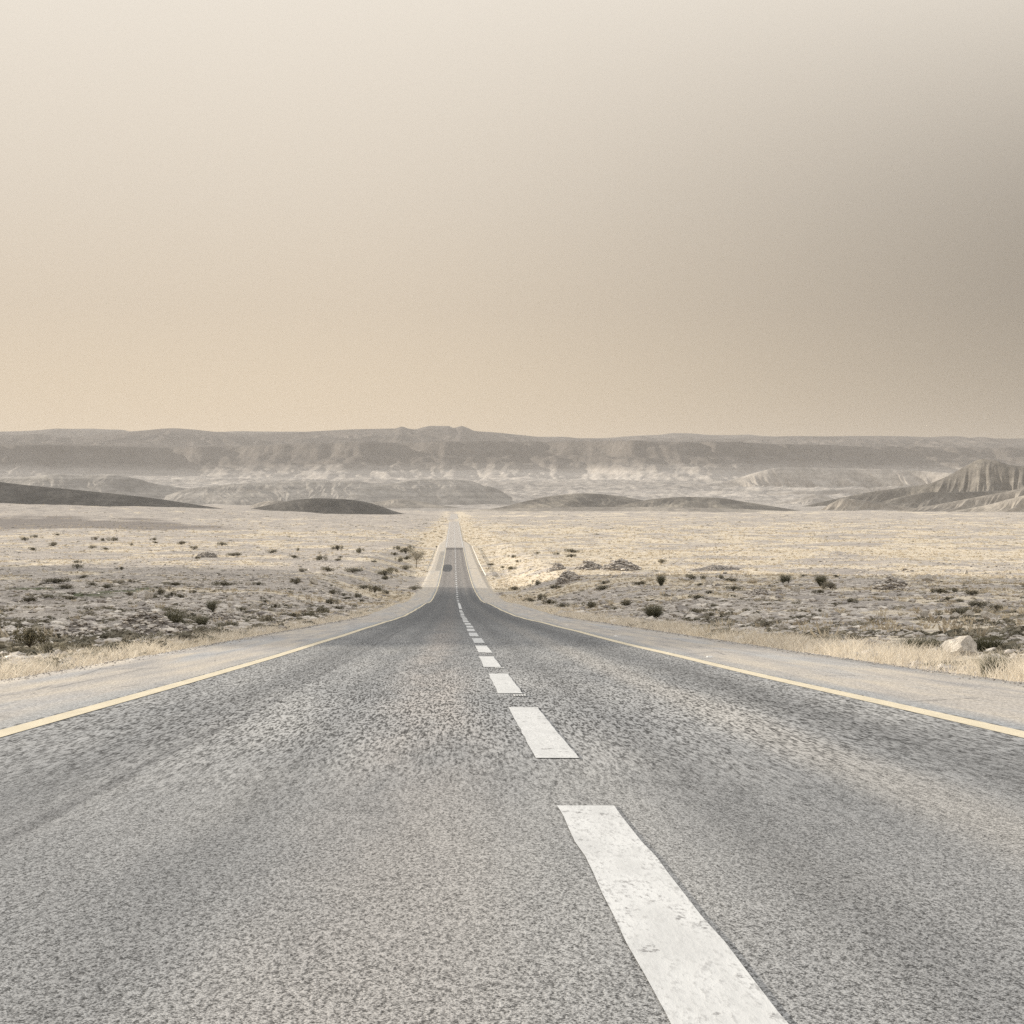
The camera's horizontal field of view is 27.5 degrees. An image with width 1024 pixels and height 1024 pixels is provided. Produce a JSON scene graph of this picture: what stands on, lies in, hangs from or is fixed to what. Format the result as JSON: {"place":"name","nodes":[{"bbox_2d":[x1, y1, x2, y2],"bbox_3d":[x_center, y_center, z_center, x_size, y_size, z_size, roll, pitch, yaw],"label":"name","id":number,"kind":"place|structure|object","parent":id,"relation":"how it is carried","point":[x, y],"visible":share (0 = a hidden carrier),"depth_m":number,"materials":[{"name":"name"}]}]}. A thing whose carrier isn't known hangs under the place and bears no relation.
{"place":"outdoors","nodes":[
{"label":"outdoors","id":0,"kind":"place"},
{"bbox_2d":[22,596,37,601],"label":"scrub","id":1,"kind":"object","parent":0,"point":[30,598],"visible":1,"depth_m":153.83,"materials":[{"name":"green plant"}]},
{"bbox_2d":[10,626,53,646],"bbox_3d":[-11.003,2.862,47.911,0.978,0.512,0.597,0,0,3],"label":"desert bush","id":2,"kind":"object","parent":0,"point":[31,633],"visible":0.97,"depth_m":47.89,"materials":[{"name":"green plant"}]},
{"bbox_2d":[37,641,65,653],"bbox_3d":[-8.817,2.612,39.870,0.568,0.324,0.347,0,0,-37],"label":"desert bush","id":3,"kind":"object","parent":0,"point":[47,647],"visible":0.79,"depth_m":39.82,"materials":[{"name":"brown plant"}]},
{"bbox_2d":[41,578,71,582],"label":"scrub","id":4,"kind":"object","parent":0,"point":[56,580],"visible":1,"depth_m":274.29,"materials":[{"name":"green plant"}]},
{"bbox_2d":[59,584,73,588],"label":"scrub","id":5,"kind":"object","parent":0,"point":[67,587],"visible":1,"depth_m":230.48,"materials":[{"name":"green plant"}]},
{"bbox_2d":[0,474,184,498],"bbox_3d":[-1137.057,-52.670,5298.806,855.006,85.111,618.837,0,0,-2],"label":"hill","id":6,"kind":"structure","parent":0,"point":[115,484],"depth_m":5178.37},
{"bbox_2d":[0,482,222,508],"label":"hill","id":7,"kind":"structure","parent":0,"point":[17,493],"depth_m":2488.36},
{"bbox_2d":[112,580,124,583],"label":"dry shrub","id":8,"kind":"object","parent":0,"point":[119,582],"visible":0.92,"depth_m":254.47,"materials":[{"name":"grey plant"}]},
{"bbox_2d":[147,604,203,626],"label":"broom bush","id":9,"kind":"object","parent":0,"point":[174,617],"visible":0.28,"depth_m":65.47,"materials":[{"name":"plant"}]},
{"bbox_2d":[191,614,211,624],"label":"broom bush","id":10,"kind":"object","parent":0,"point":[201,620],"visible":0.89,"depth_m":85.91,"materials":[{"name":"plant"}]},
{"bbox_2d":[193,625,220,632],"bbox_3d":[-9.253,3.587,63.472,0.780,0.373,0.681,0,0,17],"label":"dry shrub","id":11,"kind":"object","parent":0,"point":[200,628],"visible":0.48,"depth_m":63.41,"materials":[{"name":"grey plant"}]},
{"bbox_2d":[204,598,217,611],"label":"broom bush","id":12,"kind":"object","parent":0,"point":[212,607],"visible":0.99,"depth_m":132.41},
{"bbox_2d":[0,540,445,728],"bbox_3d":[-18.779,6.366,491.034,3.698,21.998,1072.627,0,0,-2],"label":"shoulder","id":13,"kind":"object","parent":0,"point":[32,698],"visible":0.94,"depth_m":30.01},
{"bbox_2d":[213,621,239,626],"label":"desert bush","id":14,"kind":"object","parent":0,"point":[231,623],"visible":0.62,"depth_m":79.54,"materials":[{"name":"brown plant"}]},
{"bbox_2d":[226,552,241,555],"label":"scrub","id":15,"kind":"object","parent":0,"point":[233,554],"visible":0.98,"depth_m":620.05,"materials":[{"name":"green plant"}]},
{"bbox_2d":[257,615,276,621],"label":"dry shrub","id":16,"kind":"object","parent":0,"point":[267,618],"visible":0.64,"depth_m":95.67,"materials":[{"name":"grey plant"}]},
{"bbox_2d":[249,500,286,507],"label":"hill","id":17,"kind":"structure","parent":0,"point":[260,504],"depth_m":2932.31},
{"bbox_2d":[289,578,300,583],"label":"dry shrub","id":18,"kind":"object","parent":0,"point":[297,580],"visible":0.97,"depth_m":269.07,"materials":[{"name":"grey plant"}]},
{"bbox_2d":[299,609,327,616],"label":"desert bush","id":19,"kind":"object","parent":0,"point":[309,613],"visible":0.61,"depth_m":122.42,"materials":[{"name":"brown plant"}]},
{"bbox_2d":[307,606,330,612],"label":"desert bush","id":20,"kind":"object","parent":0,"point":[324,609],"visible":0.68,"depth_m":146.53,"materials":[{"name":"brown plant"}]},
{"bbox_2d":[252,498,402,514],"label":"hill","id":21,"kind":"structure","parent":0,"point":[329,506],"depth_m":2614.05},
{"bbox_2d":[320,566,337,571],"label":"scrub","id":22,"kind":"object","parent":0,"point":[328,568],"visible":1,"depth_m":432.49,"materials":[{"name":"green plant"}]},
{"bbox_2d":[163,479,517,504],"bbox_3d":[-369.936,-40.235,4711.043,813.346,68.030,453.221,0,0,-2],"label":"hill","id":23,"kind":"structure","parent":0,"point":[448,492],"depth_m":4613.07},
{"bbox_2d":[0,429,775,438],"bbox_3d":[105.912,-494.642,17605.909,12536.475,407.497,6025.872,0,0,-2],"label":"mountain range","id":24,"kind":"structure","parent":0,"point":[72,432],"depth_m":17266.97,"materials":[{"name":"stone"}]},
{"bbox_2d":[372,499,458,507],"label":"hill","id":25,"kind":"structure","parent":0,"point":[399,503],"depth_m":4018.68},
{"bbox_2d":[485,486,511,500],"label":"hill","id":26,"kind":"structure","parent":0,"point":[501,494],"depth_m":4881.78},
{"bbox_2d":[0,514,1023,1023],"bbox_3d":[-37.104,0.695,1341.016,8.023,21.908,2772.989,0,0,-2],"label":"road","id":27,"kind":"structure","parent":0,"point":[454,800],"depth_m":7.67,"materials":[{"name":"asphalt"}]},
{"bbox_2d":[0,503,1023,681],"bbox_3d":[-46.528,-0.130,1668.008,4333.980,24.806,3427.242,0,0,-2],"label":"ground","id":28,"kind":"structure","parent":0,"point":[31,514],"depth_m":790.73,"materials":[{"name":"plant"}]},
{"bbox_2d":[36,594,63,597],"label":"scrub","id":29,"kind":"object","parent":28,"relation":"on","point":[47,596],"visible":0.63,"depth_m":171.38,"materials":[{"name":"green plant"}]},
{"bbox_2d":[62,596,81,599],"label":"scrub","id":30,"kind":"object","parent":28,"relation":"on","point":[70,598],"visible":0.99,"depth_m":157.57,"materials":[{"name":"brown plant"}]},
{"bbox_2d":[52,618,106,637],"bbox_3d":[-12.176,3.307,58.556,1.845,0.659,1.502,0,0,-2],"label":"rubble heap","id":31,"kind":"object","parent":28,"relation":"on","point":[74,627],"visible":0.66,"depth_m":58.34,"materials":[{"name":"stone"}]},
{"bbox_2d":[94,584,114,587],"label":"scrub","id":32,"kind":"object","parent":28,"relation":"on","point":[105,585],"visible":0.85,"depth_m":228.76,"materials":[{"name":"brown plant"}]},
{"bbox_2d":[145,592,152,599],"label":"boulder","id":33,"kind":"object","parent":28,"relation":"on","point":[148,595],"visible":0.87,"depth_m":176.97,"materials":[{"name":"stone"}]},
{"bbox_2d":[107,607,193,635],"bbox_3d":[-10.928,3.364,62.944,2.774,0.997,2.248,0,0,-2],"label":"rubble heap","id":34,"kind":"object","parent":28,"relation":"on","point":[146,621],"visible":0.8,"depth_m":62.51,"materials":[{"name":"stone"}]},
{"bbox_2d":[152,588,165,594],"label":"desert bush","id":35,"kind":"object","parent":28,"relation":"on","point":[159,592],"visible":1,"depth_m":196.29,"materials":[{"name":"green plant"}]},
{"bbox_2d":[159,582,189,585],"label":"scrub","id":36,"kind":"object","parent":28,"relation":"on","point":[174,583],"visible":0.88,"depth_m":249.20,"materials":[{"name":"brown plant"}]},
{"bbox_2d":[195,551,216,557],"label":"rubble heap","id":37,"kind":"object","parent":28,"relation":"on","point":[207,554],"visible":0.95,"depth_m":591.39,"materials":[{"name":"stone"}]},
{"bbox_2d":[204,611,239,621],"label":"rubble heap","id":38,"kind":"object","parent":28,"relation":"on","point":[221,614],"visible":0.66,"depth_m":99.45,"materials":[{"name":"stone"}]},
{"bbox_2d":[211,581,239,585],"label":"scrub","id":39,"kind":"object","parent":28,"relation":"on","point":[223,583],"visible":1,"depth_m":249.09,"materials":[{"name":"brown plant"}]},
{"bbox_2d":[249,603,258,609],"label":"boulder","id":40,"kind":"object","parent":28,"relation":"on","point":[253,605],"visible":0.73,"depth_m":147.41,"materials":[{"name":"stone"}]},
{"bbox_2d":[309,577,317,584],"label":"boulder","id":41,"kind":"object","parent":28,"relation":"on","point":[313,580],"visible":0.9,"depth_m":283.45,"materials":[{"name":"stone"}]},
{"bbox_2d":[316,555,327,560],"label":"desert bush","id":42,"kind":"object","parent":28,"relation":"on","point":[319,557],"visible":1,"depth_m":563.81,"materials":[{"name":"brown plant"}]},
{"bbox_2d":[325,598,338,603],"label":"desert bush","id":43,"kind":"object","parent":28,"relation":"on","point":[329,601],"visible":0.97,"depth_m":206.04,"materials":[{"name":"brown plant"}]},
{"bbox_2d":[330,545,343,549],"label":"desert bush","id":44,"kind":"object","parent":28,"relation":"on","point":[336,547],"visible":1,"depth_m":748.29,"materials":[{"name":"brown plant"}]},
{"bbox_2d":[343,567,362,572],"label":"scrub","id":45,"kind":"object","parent":28,"relation":"on","point":[354,570],"visible":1,"depth_m":434.43,"materials":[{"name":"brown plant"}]},
{"bbox_2d":[368,585,382,592],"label":"desert bush","id":46,"kind":"object","parent":28,"relation":"on","point":[376,588],"visible":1,"depth_m":336.81,"materials":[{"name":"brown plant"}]},
{"bbox_2d":[375,569,392,575],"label":"desert bush","id":47,"kind":"object","parent":28,"relation":"on","point":[384,572],"visible":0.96,"depth_m":463.65,"materials":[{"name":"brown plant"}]},
{"bbox_2d":[398,547,412,553],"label":"desert bush","id":48,"kind":"object","parent":28,"relation":"on","point":[402,549],"visible":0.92,"depth_m":730.29,"materials":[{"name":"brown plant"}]},
{"bbox_2d":[399,565,411,569],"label":"dry shrub","id":49,"kind":"object","parent":28,"relation":"on","point":[405,567],"visible":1,"depth_m":555.01,"materials":[{"name":"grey plant"}]},
{"bbox_2d":[406,547,425,567],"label":"acacia tree","id":50,"kind":"object","parent":28,"relation":"on","point":[415,554],"visible":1,"depth_m":585.00,"materials":[{"name":"grey plant"}]},
{"bbox_2d":[0,546,1023,679],"bbox_3d":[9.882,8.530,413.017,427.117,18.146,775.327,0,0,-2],"label":"loose stones","id":51,"kind":"object","parent":28,"relation":"on","point":[780,614],"visible":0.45,"depth_m":157.26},
{"bbox_2d":[0,595,1023,686],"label":"verge grass","id":52,"kind":"structure","parent":28,"relation":"on","point":[1015,670],"depth_m":41.14,"materials":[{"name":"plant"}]},
{"bbox_2d":[0,505,1023,673],"bbox_3d":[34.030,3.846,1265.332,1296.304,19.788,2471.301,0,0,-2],"label":"scrub cover","id":53,"kind":"object","parent":28,"relation":"on","point":[83,642],"visible":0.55,"depth_m":78.26,"materials":[{"name":"grey plant"}]},
{"bbox_2d":[537,593,546,599],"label":"desert bush","id":54,"kind":"object","parent":28,"relation":"on","point":[541,596],"visible":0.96,"depth_m":284.88,"materials":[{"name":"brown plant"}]},
{"bbox_2d":[546,562,565,572],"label":"rubble heap","id":55,"kind":"object","parent":28,"relation":"on","point":[556,566],"visible":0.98,"depth_m":443.23,"materials":[{"name":"stone"}]},
{"bbox_2d":[555,570,581,585],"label":"rubble heap","id":56,"kind":"object","parent":28,"relation":"on","point":[566,577],"visible":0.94,"depth_m":342.65,"materials":[{"name":"stone"}]},
{"bbox_2d":[564,549,582,551],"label":"scrub","id":57,"kind":"object","parent":28,"relation":"on","point":[570,550],"visible":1,"depth_m":671.12,"materials":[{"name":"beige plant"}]},
{"bbox_2d":[575,560,601,569],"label":"rubble heap","id":58,"kind":"object","parent":28,"relation":"on","point":[588,565],"visible":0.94,"depth_m":441.41,"materials":[{"name":"stone"}]},
{"bbox_2d":[596,585,609,589],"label":"scrub","id":59,"kind":"object","parent":28,"relation":"on","point":[602,587],"visible":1,"depth_m":268.06,"materials":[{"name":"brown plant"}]},
{"bbox_2d":[600,558,641,570],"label":"rubble heap","id":60,"kind":"object","parent":28,"relation":"on","point":[621,564],"visible":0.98,"depth_m":438.81,"materials":[{"name":"stone"}]},
{"bbox_2d":[687,594,706,598],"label":"scrub","id":61,"kind":"object","parent":28,"relation":"on","point":[697,596],"visible":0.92,"depth_m":174.51,"materials":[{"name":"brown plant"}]},
{"bbox_2d":[704,577,713,585],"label":"boulder","id":62,"kind":"object","parent":28,"relation":"on","point":[710,580],"visible":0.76,"depth_m":244.81,"materials":[{"name":"stone"}]},
{"bbox_2d":[690,564,740,570],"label":"rubble heap","id":63,"kind":"object","parent":28,"relation":"on","point":[712,567],"visible":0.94,"depth_m":436.66,"materials":[{"name":"stone"}]},
{"bbox_2d":[746,613,761,621],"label":"boulder","id":64,"kind":"object","parent":28,"relation":"on","point":[754,617],"visible":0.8,"depth_m":93.83,"materials":[{"name":"stone"}]},
{"bbox_2d":[744,588,773,594],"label":"rubble heap","id":65,"kind":"object","parent":28,"relation":"on","point":[759,591],"visible":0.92,"depth_m":180.78,"materials":[{"name":"stone"}]},
{"bbox_2d":[778,623,788,629],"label":"boulder","id":66,"kind":"object","parent":28,"relation":"on","point":[780,626],"visible":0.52,"depth_m":67.80,"materials":[{"name":"stone"}]},
{"bbox_2d":[790,587,799,591],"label":"boulder","id":67,"kind":"object","parent":28,"relation":"on","point":[796,589],"visible":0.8,"depth_m":209.10,"materials":[{"name":"stone"}]},
{"bbox_2d":[871,574,913,590],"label":"rubble heap","id":68,"kind":"object","parent":28,"relation":"on","point":[889,581],"visible":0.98,"depth_m":213.55,"materials":[{"name":"stone"}]},
{"bbox_2d":[893,633,944,648],"bbox_3d":[8.318,2.660,42.815,1.524,0.412,1.182,0,0,18],"label":"grass clump","id":69,"kind":"object","parent":28,"relation":"on","point":[910,641],"visible":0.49,"depth_m":42.68,"materials":[{"name":"plant"}]},
{"bbox_2d":[920,611,927,617],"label":"boulder","id":70,"kind":"object","parent":28,"relation":"on","point":[923,614],"visible":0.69,"depth_m":95.08,"materials":[{"name":"stone"}]},
{"bbox_2d":[921,574,932,580],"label":"boulder","id":71,"kind":"object","parent":28,"relation":"on","point":[927,577],"visible":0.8,"depth_m":288.88,"materials":[{"name":"stone"}]},
{"bbox_2d":[942,635,977,656],"bbox_3d":[7.881,2.463,36.824,0.543,0.588,0.534,0,0,-20],"label":"boulder","id":72,"kind":"object","parent":28,"relation":"on","point":[967,643],"visible":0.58,"depth_m":36.70,"materials":[{"name":"stone"}]},
{"bbox_2d":[965,589,979,595],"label":"scrub","id":73,"kind":"object","parent":28,"relation":"on","point":[972,592],"visible":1,"depth_m":172.22,"materials":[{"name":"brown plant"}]},
{"bbox_2d":[970,631,1007,651],"bbox_3d":[9.678,2.638,42.732,1.298,0.446,1.068,0,0,-19],"label":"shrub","id":74,"kind":"object","parent":28,"relation":"on","point":[982,644],"visible":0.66,"depth_m":42.58,"materials":[{"name":"plant"}]},
{"bbox_2d":[980,611,997,619],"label":"boulder","id":75,"kind":"object","parent":28,"relation":"on","point":[985,614],"visible":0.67,"depth_m":75.48,"materials":[{"name":"stone"}]},
{"bbox_2d":[0,440,1023,511],"bbox_3d":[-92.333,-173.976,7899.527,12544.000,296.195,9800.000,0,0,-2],"label":"escarpment","id":76,"kind":"structure","parent":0,"point":[519,471],"depth_m":9091.04,"materials":[{"name":"stone"}]},
{"bbox_2d":[0,426,1023,447],"bbox_3d":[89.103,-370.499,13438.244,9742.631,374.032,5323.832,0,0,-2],"label":"mountain range","id":77,"kind":"structure","parent":0,"point":[172,437],"depth_m":13170.41,"materials":[{"name":"stone"}]},
{"bbox_2d":[0,0,1023,438],"label":"sky","id":78,"kind":"structure","parent":0,"point":[538,218],"materials":[{"name":"beige"}]},
{"bbox_2d":[541,599,556,603],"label":"desert bush","id":79,"kind":"object","parent":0,"point":[549,601],"visible":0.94,"depth_m":211.62,"materials":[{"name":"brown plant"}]},
{"bbox_2d":[555,602,568,606],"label":"scrub","id":80,"kind":"object","parent":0,"point":[562,605],"visible":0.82,"depth_m":187.55,"materials":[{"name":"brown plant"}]},
{"bbox_2d":[494,493,642,508],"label":"hill","id":81,"kind":"structure","parent":0,"point":[584,500],"depth_m":3470.92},
{"bbox_2d":[581,600,595,608],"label":"desert bush","id":82,"kind":"object","parent":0,"point":[590,604],"visible":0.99,"depth_m":177.01,"materials":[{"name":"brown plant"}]},
{"bbox_2d":[445,507,773,511],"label":"hill","id":83,"kind":"structure","parent":0,"point":[674,509],"depth_m":3228.50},
{"bbox_2d":[621,600,637,605],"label":"desert bush","id":84,"kind":"object","parent":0,"point":[626,603],"visible":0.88,"depth_m":174.26,"materials":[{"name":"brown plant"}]},
{"bbox_2d":[637,603,671,617],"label":"broom bush","id":85,"kind":"object","parent":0,"point":[653,611],"visible":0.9,"depth_m":112.89,"materials":[{"name":"plant"}]},
{"bbox_2d":[656,573,665,585],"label":"broom bush","id":86,"kind":"object","parent":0,"point":[660,580],"visible":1,"depth_m":249.95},
{"bbox_2d":[685,573,698,578],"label":"scrub","id":87,"kind":"object","parent":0,"point":[690,576],"visible":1,"depth_m":309.67,"materials":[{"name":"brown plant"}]},
{"bbox_2d":[687,608,702,612],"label":"dry shrub","id":88,"kind":"object","parent":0,"point":[695,610],"visible":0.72,"depth_m":124.27,"materials":[{"name":"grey plant"}]},
{"bbox_2d":[616,497,798,510],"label":"hill","id":89,"kind":"structure","parent":0,"point":[695,502],"depth_m":3332.52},
{"bbox_2d":[724,586,743,590],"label":"desert bush","id":90,"kind":"object","parent":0,"point":[733,588],"visible":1,"depth_m":221.48,"materials":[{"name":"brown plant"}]},
{"bbox_2d":[463,541,1023,729],"bbox_3d":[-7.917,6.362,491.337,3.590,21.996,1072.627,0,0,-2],"label":"shoulder","id":91,"kind":"object","parent":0,"point":[997,701],"visible":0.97,"depth_m":28.67},
{"bbox_2d":[758,619,775,626],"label":"dry shrub","id":92,"kind":"object","parent":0,"point":[765,623],"visible":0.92,"depth_m":79.64,"materials":[{"name":"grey plant"}]},
{"bbox_2d":[777,572,795,582],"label":"broom bush","id":93,"kind":"object","parent":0,"point":[784,579],"visible":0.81,"depth_m":267.55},
{"bbox_2d":[775,494,833,503],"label":"hill","id":94,"kind":"structure","parent":0,"point":[813,498],"depth_m":4706.21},
{"bbox_2d":[813,573,832,585],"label":"broom bush","id":95,"kind":"object","parent":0,"point":[818,579],"visible":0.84,"depth_m":246.16,"materials":[{"name":"plant"}]},
{"bbox_2d":[705,467,951,487],"bbox_3d":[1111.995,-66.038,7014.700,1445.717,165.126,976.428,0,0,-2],"label":"ridge","id":96,"kind":"structure","parent":0,"point":[814,477],"depth_m":6944.70,"materials":[{"name":"stone"}]},
{"bbox_2d":[820,581,836,588],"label":"dry shrub","id":97,"kind":"object","parent":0,"point":[828,584],"visible":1,"depth_m":214.36,"materials":[{"name":"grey plant"}]},
{"bbox_2d":[767,486,910,494],"bbox_3d":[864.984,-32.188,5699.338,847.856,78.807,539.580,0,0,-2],"label":"ridge","id":98,"kind":"structure","parent":0,"point":[848,491],"depth_m":5653.05,"materials":[{"name":"stone"}]},
{"bbox_2d":[846,598,858,602],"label":"desert bush","id":99,"kind":"object","parent":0,"point":[849,600],"visible":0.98,"depth_m":151.77,"materials":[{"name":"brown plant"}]},
{"bbox_2d":[820,498,912,510],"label":"ridge","id":100,"kind":"structure","parent":0,"point":[844,504],"depth_m":3602.20,"materials":[{"name":"stone"}]},
{"bbox_2d":[804,459,1023,506],"bbox_3d":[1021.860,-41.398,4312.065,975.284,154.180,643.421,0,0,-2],"label":"ridge","id":101,"kind":"structure","parent":0,"point":[984,475],"depth_m":4340.27,"materials":[{"name":"stone"}]},
{"bbox_2d":[929,588,951,593],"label":"desert bush","id":102,"kind":"object","parent":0,"point":[932,590],"visible":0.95,"depth_m":195.30,"materials":[{"name":"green plant"}]},
{"bbox_2d":[879,490,1011,507],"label":"ridge","id":103,"kind":"structure","parent":0,"point":[918,500],"depth_m":3913.24,"materials":[{"name":"stone"}]},
{"bbox_2d":[901,487,1023,511],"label":"ridge","id":104,"kind":"structure","parent":0,"point":[973,502],"depth_m":3367.61,"materials":[{"name":"stone"}]},
{"bbox_2d":[950,605,983,613],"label":"desert bush","id":105,"kind":"object","parent":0,"point":[961,610],"visible":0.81,"depth_m":103.09,"materials":[{"name":"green plant"}]},
{"bbox_2d":[966,599,990,606],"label":"scrub","id":106,"kind":"object","parent":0,"point":[973,604],"visible":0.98,"depth_m":129.26,"materials":[{"name":"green plant"}]},
{"bbox_2d":[948,495,1023,511],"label":"ridge","id":107,"kind":"structure","parent":0,"point":[1015,504],"depth_m":3061.51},
{"bbox_2d":[975,650,1013,676],"bbox_3d":[6.544,2.038,28.389,0.785,0.411,0.549,0,0,17],"label":"grass clump","id":108,"kind":"object","parent":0,"point":[991,660],"visible":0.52,"depth_m":28.32,"materials":[{"name":"plant"}]},
{"bbox_2d":[988,604,1004,610],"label":"desert bush","id":109,"kind":"object","parent":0,"point":[996,607],"visible":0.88,"depth_m":110.15,"materials":[{"name":"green plant"}]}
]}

